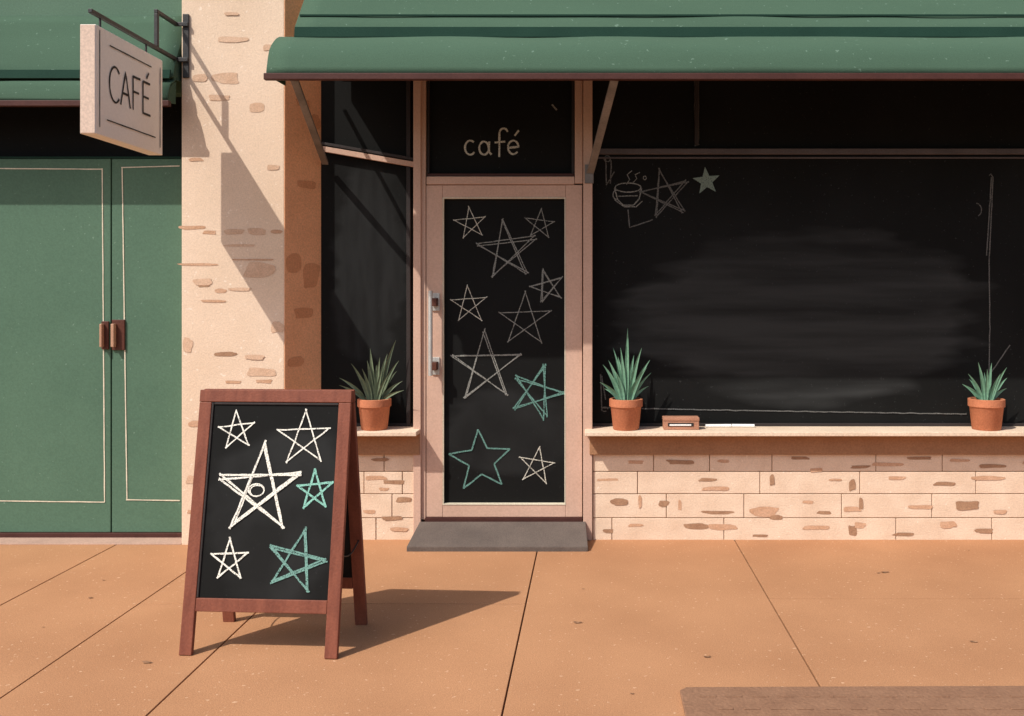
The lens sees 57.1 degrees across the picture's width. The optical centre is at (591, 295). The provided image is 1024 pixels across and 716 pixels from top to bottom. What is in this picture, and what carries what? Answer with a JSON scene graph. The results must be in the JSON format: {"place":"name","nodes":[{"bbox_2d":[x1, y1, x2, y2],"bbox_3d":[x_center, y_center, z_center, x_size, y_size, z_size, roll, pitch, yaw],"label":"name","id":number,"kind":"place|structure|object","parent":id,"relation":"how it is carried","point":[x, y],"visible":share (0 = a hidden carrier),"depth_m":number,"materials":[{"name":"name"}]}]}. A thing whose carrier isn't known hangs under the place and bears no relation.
{"place":"outdoors","nodes":[
{"label":"outdoors","id":0,"kind":"place"},
{"bbox_2d":[413,81,424,533],"bbox_3d":[-1.118,-0.016,6.070,0.048,3.160,0.180,0,0,0],"label":"door post","id":1,"kind":"object","parent":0,"point":[417,519],"depth_m":5.98,"materials":[{"name":"beige wood"}]},
{"bbox_2d":[427,173,573,175],"bbox_3d":[-0.590,-0.776,6.076,0.944,0.017,0.128,0,0,0],"label":"transom shadow rail","id":2,"kind":"object","parent":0,"point":[500,174],"visible":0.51,"depth_m":6.01,"materials":[{"name":"brown wood"}]},
{"bbox_2d":[427,176,574,185],"bbox_3d":[-0.587,-0.738,6.075,0.949,0.051,0.150,0,0,0],"label":"transom rail","id":3,"kind":"object","parent":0,"point":[501,180],"visible":0.76,"depth_m":6.00,"materials":[{"name":"brown wood"}]},
{"bbox_2d":[443,505,565,516],"bbox_3d":[-0.564,1.382,6.034,0.788,0.077,0.053,0,0,0],"label":"door rail bottom","id":4,"kind":"object","parent":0,"point":[504,510],"depth_m":6.01,"materials":[{"name":"beige wood"}]},
{"bbox_2d":[443,185,565,196],"bbox_3d":[-0.564,-0.670,6.034,0.788,0.078,0.053,0,0,0],"label":"door rail top","id":5,"kind":"object","parent":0,"point":[504,190],"depth_m":6.01,"materials":[{"name":"brown wood"}]},
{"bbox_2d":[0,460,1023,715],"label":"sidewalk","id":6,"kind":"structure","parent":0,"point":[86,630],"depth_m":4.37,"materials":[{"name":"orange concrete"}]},
{"bbox_2d":[0,0,181,544],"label":"neighbouring shop","id":7,"kind":"structure","parent":6,"relation":"on","point":[90,344],"depth_m":6.05,"materials":[{"name":"green paint"}]},
{"bbox_2d":[0,159,111,531],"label":"door leaf left","id":8,"kind":"structure","parent":7,"relation":"in","point":[52,442],"depth_m":6.05,"materials":[{"name":"green paint"}]},
{"bbox_2d":[0,16,181,106],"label":"awning","id":9,"kind":"object","parent":7,"relation":"attached to","point":[39,61],"visible":0.63,"depth_m":5.85,"materials":[{"name":"green fabric"}]},
{"bbox_2d":[112,159,181,531],"bbox_3d":[-2.842,0.323,6.075,0.523,2.415,0.050,0,0,0],"label":"door leaf right","id":10,"kind":"structure","parent":7,"relation":"in","point":[152,196],"depth_m":6.05,"materials":[{"name":"green paint"}]},
{"bbox_2d":[182,0,283,544],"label":"corner pillar","id":11,"kind":"structure","parent":6,"relation":"on","point":[236,145],"depth_m":5.88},
{"bbox_2d":[80,9,188,154],"bbox_3d":[-2.596,-1.301,5.353,0.107,0.930,1.056,0,0,2],"label":"hanging cafe sign","id":12,"kind":"object","parent":11,"relation":"attached to","point":[121,92],"visible":1,"depth_m":5.12,"materials":[{"name":"beige wood"}]},
{"bbox_2d":[198,285,236,355],"bbox_3d":[-2.353,0.142,5.877,0.251,0.477,0.001,0,0,0],"label":"worn patch","id":13,"kind":"object","parent":11,"relation":"attached to","point":[225,354],"visible":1,"depth_m":5.88,"materials":[{"name":"brick"}]},
{"bbox_2d":[178,158,282,512],"bbox_3d":[-2.275,0.252,5.877,0.664,2.236,0.004,0,0,0],"label":"worn patch","id":14,"kind":"object","parent":11,"relation":"attached to","point":[195,423],"visible":0.66,"depth_m":5.88,"materials":[{"name":"paint"}]},
{"bbox_2d":[183,12,283,483],"bbox_3d":[-2.251,-0.335,5.877,0.637,3.226,0.004,0,0,0],"label":"pale worn patch","id":15,"kind":"object","parent":11,"relation":"attached to","point":[257,269],"visible":0.72,"depth_m":5.88,"materials":[{"name":"beige brick"}]},
{"bbox_2d":[284,0,320,388],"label":"reveal facing","id":16,"kind":"object","parent":11,"relation":"attached to","point":[302,231],"visible":0.44,"depth_m":5.98,"materials":[{"name":"paint"}]},
{"bbox_2d":[286,99,320,366],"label":"reveal patches","id":17,"kind":"object","parent":11,"relation":"attached to","point":[311,271],"visible":0.7,"depth_m":6.00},
{"bbox_2d":[179,389,367,658],"bbox_3d":[-1.432,0.997,4.265,0.702,1.137,0.447,0,0,4],"label":"sandwich board","id":18,"kind":"object","parent":6,"relation":"on","point":[275,526],"visible":1,"depth_m":4.17,"materials":[{"name":"brown wood"}]},
{"bbox_2d":[358,455,412,539],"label":"wall","id":19,"kind":"structure","parent":6,"relation":"on","point":[379,502],"depth_m":6.00,"materials":[{"name":"beige brick"}]},
{"bbox_2d":[359,455,412,538],"bbox_3d":[-1.516,1.219,6.156,0.777,0.710,0.288,0,0,0],"label":"wall left backing","id":20,"kind":"object","parent":6,"relation":"on","point":[392,494],"depth_m":6.01,"materials":[{"name":"beige brick"}]},
{"bbox_2d":[321,81,412,422],"bbox_3d":[-1.463,-0.347,6.135,0.660,2.498,0.030,0,0,0],"label":"window glass","id":21,"kind":"object","parent":20,"relation":"on","point":[363,257],"visible":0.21,"depth_m":6.12,"materials":[{"name":"black glass"}]},
{"bbox_2d":[357,433,419,454],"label":"sill fascia","id":22,"kind":"structure","parent":20,"relation":"attached to","point":[388,445],"depth_m":5.97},
{"bbox_2d":[357,426,419,435],"bbox_3d":[-1.514,0.866,5.985,0.831,0.028,0.270,0,0,0],"label":"window sill","id":23,"kind":"structure","parent":20,"relation":"on","point":[399,431],"depth_m":5.86,"materials":[{"name":"stone"}]},
{"bbox_2d":[340,341,402,430],"bbox_3d":[-1.398,0.568,5.970,0.429,0.568,0.213,0,0,0],"label":"potted plant","id":24,"kind":"object","parent":23,"relation":"on","point":[374,405],"visible":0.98,"depth_m":5.94,"materials":[{"name":"green plant"}]},
{"bbox_2d":[357,423,412,425],"bbox_3d":[-1.444,0.844,6.109,0.599,0.022,0.019,0,0,0],"label":"window bottom rail","id":25,"kind":"object","parent":23,"relation":"on","point":[392,424],"depth_m":6.10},
{"bbox_2d":[406,81,410,426],"bbox_3d":[-1.195,-0.372,6.104,0.026,2.448,0.029,0,0,0],"label":"window post","id":26,"kind":"object","parent":23,"relation":"on","point":[408,257],"depth_m":6.09,"materials":[{"name":"brown wood"}]},
{"bbox_2d":[323,146,412,166],"bbox_3d":[-1.460,-0.904,6.090,0.608,0.137,0.030,0,0,0],"label":"window rail","id":27,"kind":"object","parent":26,"relation":"attached to","point":[368,156],"depth_m":6.08,"materials":[{"name":"paint"}]},
{"bbox_2d":[321,142,412,160],"bbox_3d":[-1.460,-0.938,6.085,0.605,0.121,0.030,0,0,0],"label":"window rail top","id":28,"kind":"object","parent":27,"relation":"attached to","point":[367,151],"depth_m":6.07,"materials":[{"name":"brown wood"}]},
{"bbox_2d":[407,522,587,551],"bbox_3d":[-0.579,1.506,5.849,1.109,0.125,0.258,0,0,0],"label":"doorstep","id":29,"kind":"structure","parent":6,"relation":"on","point":[499,536],"depth_m":5.81,"materials":[{"name":"grey concrete"}]},
{"bbox_2d":[425,512,582,521],"bbox_3d":[-0.567,1.443,6.073,1.010,0.041,0.154,0,0,0],"label":"threshold","id":30,"kind":"object","parent":6,"relation":"on","point":[504,519],"visible":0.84,"depth_m":6.00,"materials":[{"name":"brown wood"}]},
{"bbox_2d":[444,199,564,502],"bbox_3d":[-0.564,0.356,6.043,0.790,1.974,0.015,0,0,0],"label":"door glass","id":31,"kind":"object","parent":30,"relation":"on","point":[491,414],"visible":1,"depth_m":6.04,"materials":[{"name":"black glass"}]},
{"bbox_2d":[426,185,442,516],"bbox_3d":[-1.011,0.356,6.033,0.105,2.129,0.054,0,0,0],"label":"door stile","id":32,"kind":"object","parent":31,"relation":"attached to","point":[434,383],"depth_m":6.01,"materials":[{"name":"paint"}]},
{"bbox_2d":[428,291,432,375],"bbox_3d":[-1.024,0.238,5.930,0.028,0.537,0.027,0,0,0],"label":"door pull bar","id":33,"kind":"object","parent":32,"relation":"attached to","point":[430,333],"depth_m":5.92,"materials":[{"name":"silver metal"}]},
{"bbox_2d":[433,293,439,310],"bbox_3d":[-1.001,0.041,6.001,0.049,0.113,0.010,0,0,0],"label":"door pull plate","id":34,"kind":"object","parent":32,"relation":"attached to","point":[436,295],"depth_m":6.00,"materials":[{"name":"silver metal"}]},
{"bbox_2d":[432,298,437,305],"bbox_3d":[-1.003,0.041,5.963,0.036,0.051,0.083,0,0,0],"label":"door pull mount","id":35,"kind":"object","parent":34,"relation":"attached to","point":[434,301],"depth_m":5.92,"materials":[{"name":"brown metal"}]},
{"bbox_2d":[433,357,439,374],"bbox_3d":[-1.001,0.451,6.001,0.049,0.113,0.010,0,0,0],"label":"door pull plate","id":36,"kind":"object","parent":32,"relation":"attached to","point":[436,372],"depth_m":6.00,"materials":[{"name":"silver metal"}]},
{"bbox_2d":[432,361,437,369],"bbox_3d":[-1.003,0.448,5.963,0.036,0.051,0.083,0,0,0],"label":"door pull mount","id":37,"kind":"object","parent":36,"relation":"attached to","point":[434,365],"depth_m":5.92,"materials":[{"name":"brown metal"}]},
{"bbox_2d":[443,199,443,503],"bbox_3d":[-0.955,0.356,6.019,0.006,1.955,0.030,0,0,0],"label":"door glass bead","id":38,"kind":"object","parent":31,"relation":"attached to","point":[443,351],"depth_m":6.00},
{"bbox_2d":[450,206,554,483],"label":"star drawings","id":39,"kind":"object","parent":31,"relation":"attached to","point":[472,298],"depth_m":6.03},
{"bbox_2d":[442,197,565,198],"bbox_3d":[-0.564,-0.626,6.019,0.790,0.007,0.030,0,0,0],"label":"glass bead door","id":40,"kind":"structure","parent":31,"relation":"attached to","point":[503,197],"depth_m":6.00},
{"bbox_2d":[442,503,565,504],"bbox_3d":[-0.564,1.339,6.019,0.790,0.008,0.030,0,0,0],"label":"door glass bead","id":41,"kind":"object","parent":31,"relation":"attached to","point":[504,504],"depth_m":6.00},
{"bbox_2d":[450,208,562,398],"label":"star drawings","id":42,"kind":"structure","parent":31,"relation":"attached to","point":[531,311],"depth_m":6.03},
{"bbox_2d":[448,364,564,488],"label":"star drawings","id":43,"kind":"object","parent":31,"relation":"attached to","point":[531,398],"depth_m":6.03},
{"bbox_2d":[565,199,565,502],"bbox_3d":[-0.173,0.356,6.019,0.006,1.955,0.030,0,0,0],"label":"door glass bead","id":44,"kind":"object","parent":31,"relation":"attached to","point":[565,350],"depth_m":6.01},
{"bbox_2d":[566,185,581,516],"bbox_3d":[-0.116,0.355,6.033,0.107,2.131,0.054,0,0,0],"label":"door stile","id":45,"kind":"object","parent":30,"relation":"on","point":[573,350],"depth_m":6.01,"materials":[{"name":"paint"}]},
{"bbox_2d":[88,550,976,693],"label":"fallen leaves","id":46,"kind":"object","parent":6,"relation":"on","point":[575,622],"visible":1,"depth_m":4.24,"materials":[{"name":"plant"}]},
{"bbox_2d":[574,177,582,521],"bbox_3d":[-0.577,-0.016,6.180,1.103,3.160,0.040,0,0,0],"label":"door backing","id":47,"kind":"object","parent":6,"relation":"on","point":[582,349],"depth_m":6.16,"materials":[{"name":"brown wood"}]},
{"bbox_2d":[421,81,426,519],"bbox_3d":[-1.081,-0.080,6.075,0.028,3.032,0.150,0,0,0],"label":"jamb","id":48,"kind":"object","parent":47,"relation":"attached to","point":[423,268],"visible":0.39,"depth_m":6.00,"materials":[{"name":"paint"}]},
{"bbox_2d":[430,81,574,176],"bbox_3d":[-0.590,-1.182,6.065,0.954,0.829,0.030,0,0,0],"label":"transom glass","id":49,"kind":"object","parent":47,"relation":"attached to","point":[463,112],"visible":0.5,"depth_m":6.05,"materials":[{"name":"black glass"}]},
{"bbox_2d":[427,81,429,172],"bbox_3d":[-1.054,-1.191,6.035,0.015,0.810,0.029,0,0,0],"label":"transom bead","id":50,"kind":"object","parent":49,"relation":"attached to","point":[428,126],"visible":0.56,"depth_m":6.02,"materials":[{"name":"brown wood"}]},
{"bbox_2d":[464,128,518,156],"bbox_3d":[-0.647,-0.991,6.047,0.360,0.190,0.001,0,0,0],"label":"transom lettering","id":51,"kind":"object","parent":49,"relation":"attached to","point":[499,142],"visible":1,"depth_m":6.05},
{"bbox_2d":[572,81,574,173],"bbox_3d":[-0.122,-1.191,6.035,0.018,0.810,0.029,0,0,0],"label":"transom bead","id":52,"kind":"object","parent":49,"relation":"attached to","point":[573,127],"visible":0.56,"depth_m":6.02,"materials":[{"name":"brown wood"}]},
{"bbox_2d":[583,81,591,539],"bbox_3d":[-0.027,-0.016,6.070,0.059,3.160,0.180,0,0,0],"label":"door post","id":53,"kind":"object","parent":6,"relation":"on","point":[587,303],"depth_m":5.98,"materials":[{"name":"beige wood"}]},
{"bbox_2d":[593,455,1023,539],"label":"wall","id":54,"kind":"structure","parent":6,"relation":"on","point":[796,513],"depth_m":6.00,"materials":[{"name":"beige brick"}]},
{"bbox_2d":[371,456,1005,536],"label":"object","id":55,"kind":"object","parent":54,"relation":"attached to","point":[965,505],"visible":1,"depth_m":6.00,"materials":[{"name":"brick"}]},
{"bbox_2d":[363,459,1023,530],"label":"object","id":56,"kind":"object","parent":54,"relation":"attached to","point":[764,511],"visible":1,"depth_m":6.00,"materials":[{"name":"brick"}]},
{"bbox_2d":[585,426,1023,435],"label":"window sill","id":57,"kind":"structure","parent":54,"relation":"on","point":[827,431],"depth_m":5.87,"materials":[{"name":"beige stone"}]},
{"bbox_2d":[600,329,650,430],"bbox_3d":[0.219,0.530,5.970,0.305,0.644,0.213,0,0,11],"label":"potted plant","id":58,"kind":"object","parent":57,"relation":"on","point":[625,403],"visible":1,"depth_m":5.94,"materials":[{"name":"green plant"}]},
{"bbox_2d":[662,416,698,429],"bbox_3d":[0.567,0.813,5.984,0.230,0.078,0.099,0,0,0],"label":"chalk box","id":59,"kind":"object","parent":57,"relation":"on","point":[680,422],"visible":1,"depth_m":5.94,"materials":[{"name":"brown wood"}]},
{"bbox_2d":[705,424,731,427],"bbox_3d":[0.817,0.842,6.050,0.167,0.020,0.021,0,0,-3],"label":"chalk stick","id":60,"kind":"object","parent":57,"relation":"on","point":[718,425],"visible":1,"depth_m":6.04,"materials":[{"name":"white"}]},
{"bbox_2d":[732,424,754,426],"bbox_3d":[0.978,0.842,6.055,0.144,0.020,0.021,0,0,4],"label":"chalk stick","id":61,"kind":"object","parent":57,"relation":"on","point":[743,425],"visible":1,"depth_m":6.05,"materials":[{"name":"white"}]},
{"bbox_2d":[962,363,1006,430],"bbox_3d":[2.509,0.637,5.974,0.257,0.430,0.223,0,0,29],"label":"potted plant","id":62,"kind":"object","parent":57,"relation":"on","point":[986,406],"visible":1,"depth_m":5.92,"materials":[{"name":"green plant"}]},
{"bbox_2d":[593,455,1023,540],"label":"mortar lines","id":63,"kind":"object","parent":6,"relation":"on","point":[822,493],"depth_m":6.01,"materials":[{"name":"brown concrete"}]},
{"bbox_2d":[590,436,1023,454],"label":"sill fascia","id":64,"kind":"structure","parent":63,"relation":"attached to","point":[806,445],"depth_m":5.97,"materials":[{"name":"beige wood"}]},
{"bbox_2d":[592,81,1023,422],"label":"window glass","id":65,"kind":"object","parent":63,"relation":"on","point":[852,285],"visible":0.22,"depth_m":6.12,"materials":[{"name":"black glass"}]},
{"bbox_2d":[613,171,646,206],"bbox_3d":[0.247,-0.698,6.117,0.224,0.242,0.002,0,0,0],"label":"coffee cup drawing","id":66,"kind":"object","parent":65,"relation":"attached to","point":[615,189],"depth_m":6.12},
{"bbox_2d":[639,168,688,217],"bbox_3d":[0.470,-0.672,6.117,0.329,0.330,0.002,0,0,0],"label":"window chalk star","id":67,"kind":"object","parent":65,"relation":"attached to","point":[664,202],"depth_m":6.12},
{"bbox_2d":[694,81,698,144],"bbox_3d":[0.683,-1.290,6.109,0.026,0.613,0.019,0,0,0],"label":"window mullion","id":68,"kind":"structure","parent":65,"relation":"attached to","point":[696,112],"depth_m":6.10},
{"bbox_2d":[693,168,718,192],"bbox_3d":[0.745,-0.754,6.117,0.176,0.173,0.001,0,0,0],"label":"star drawing","id":69,"kind":"object","parent":65,"relation":"attached to","point":[706,180],"depth_m":6.12},
{"bbox_2d":[600,145,1009,414],"bbox_3d":[1.393,-0.313,6.116,2.682,2.181,0.003,0,0,0],"label":"window chalk frame","id":70,"kind":"object","parent":65,"relation":"attached to","point":[991,184],"visible":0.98,"depth_m":6.12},
{"bbox_2d":[592,423,1023,425],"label":"window bottom rail","id":71,"kind":"object","parent":65,"relation":"attached to","point":[836,424],"depth_m":6.10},
{"bbox_2d":[599,149,1023,154],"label":"window transom bar","id":72,"kind":"object","parent":65,"relation":"attached to","point":[811,152],"depth_m":6.09,"materials":[{"name":"brown wood"}]},
{"bbox_2d":[598,157,1023,158],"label":"window transom lip","id":73,"kind":"object","parent":72,"relation":"attached to","point":[810,157],"depth_m":6.11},
{"bbox_2d":[680,686,1023,715],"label":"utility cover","id":74,"kind":"object","parent":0,"point":[877,701],"visible":1,"depth_m":3.57,"materials":[{"name":"metal"}]},
{"bbox_3d":[4.600,-0.731,6.240,0.600,4.610,0.720,0,0,0],"label":"end pillar","id":75,"kind":"object","parent":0,"visible":0},
{"bbox_3d":[1.273,-2.316,6.200,6.053,1.440,0.400,0,0,0],"label":"upper wall","id":76,"kind":"object","parent":75,"relation":"attached to","visible":0},
{"bbox_2d":[575,81,582,185],"bbox_3d":[-0.085,-1.157,6.075,0.050,0.877,0.150,0,0,0],"label":"jamb","id":77,"kind":"object","parent":76,"relation":"attached to","point":[578,132],"visible":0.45,"depth_m":6.00,"materials":[{"name":"paint"}]},
{"bbox_2d":[264,0,1023,182],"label":"awning","id":78,"kind":"object","parent":76,"relation":"attached to","point":[613,42],"visible":1,"depth_m":5.23,"materials":[{"name":"green fabric"}]}
]}

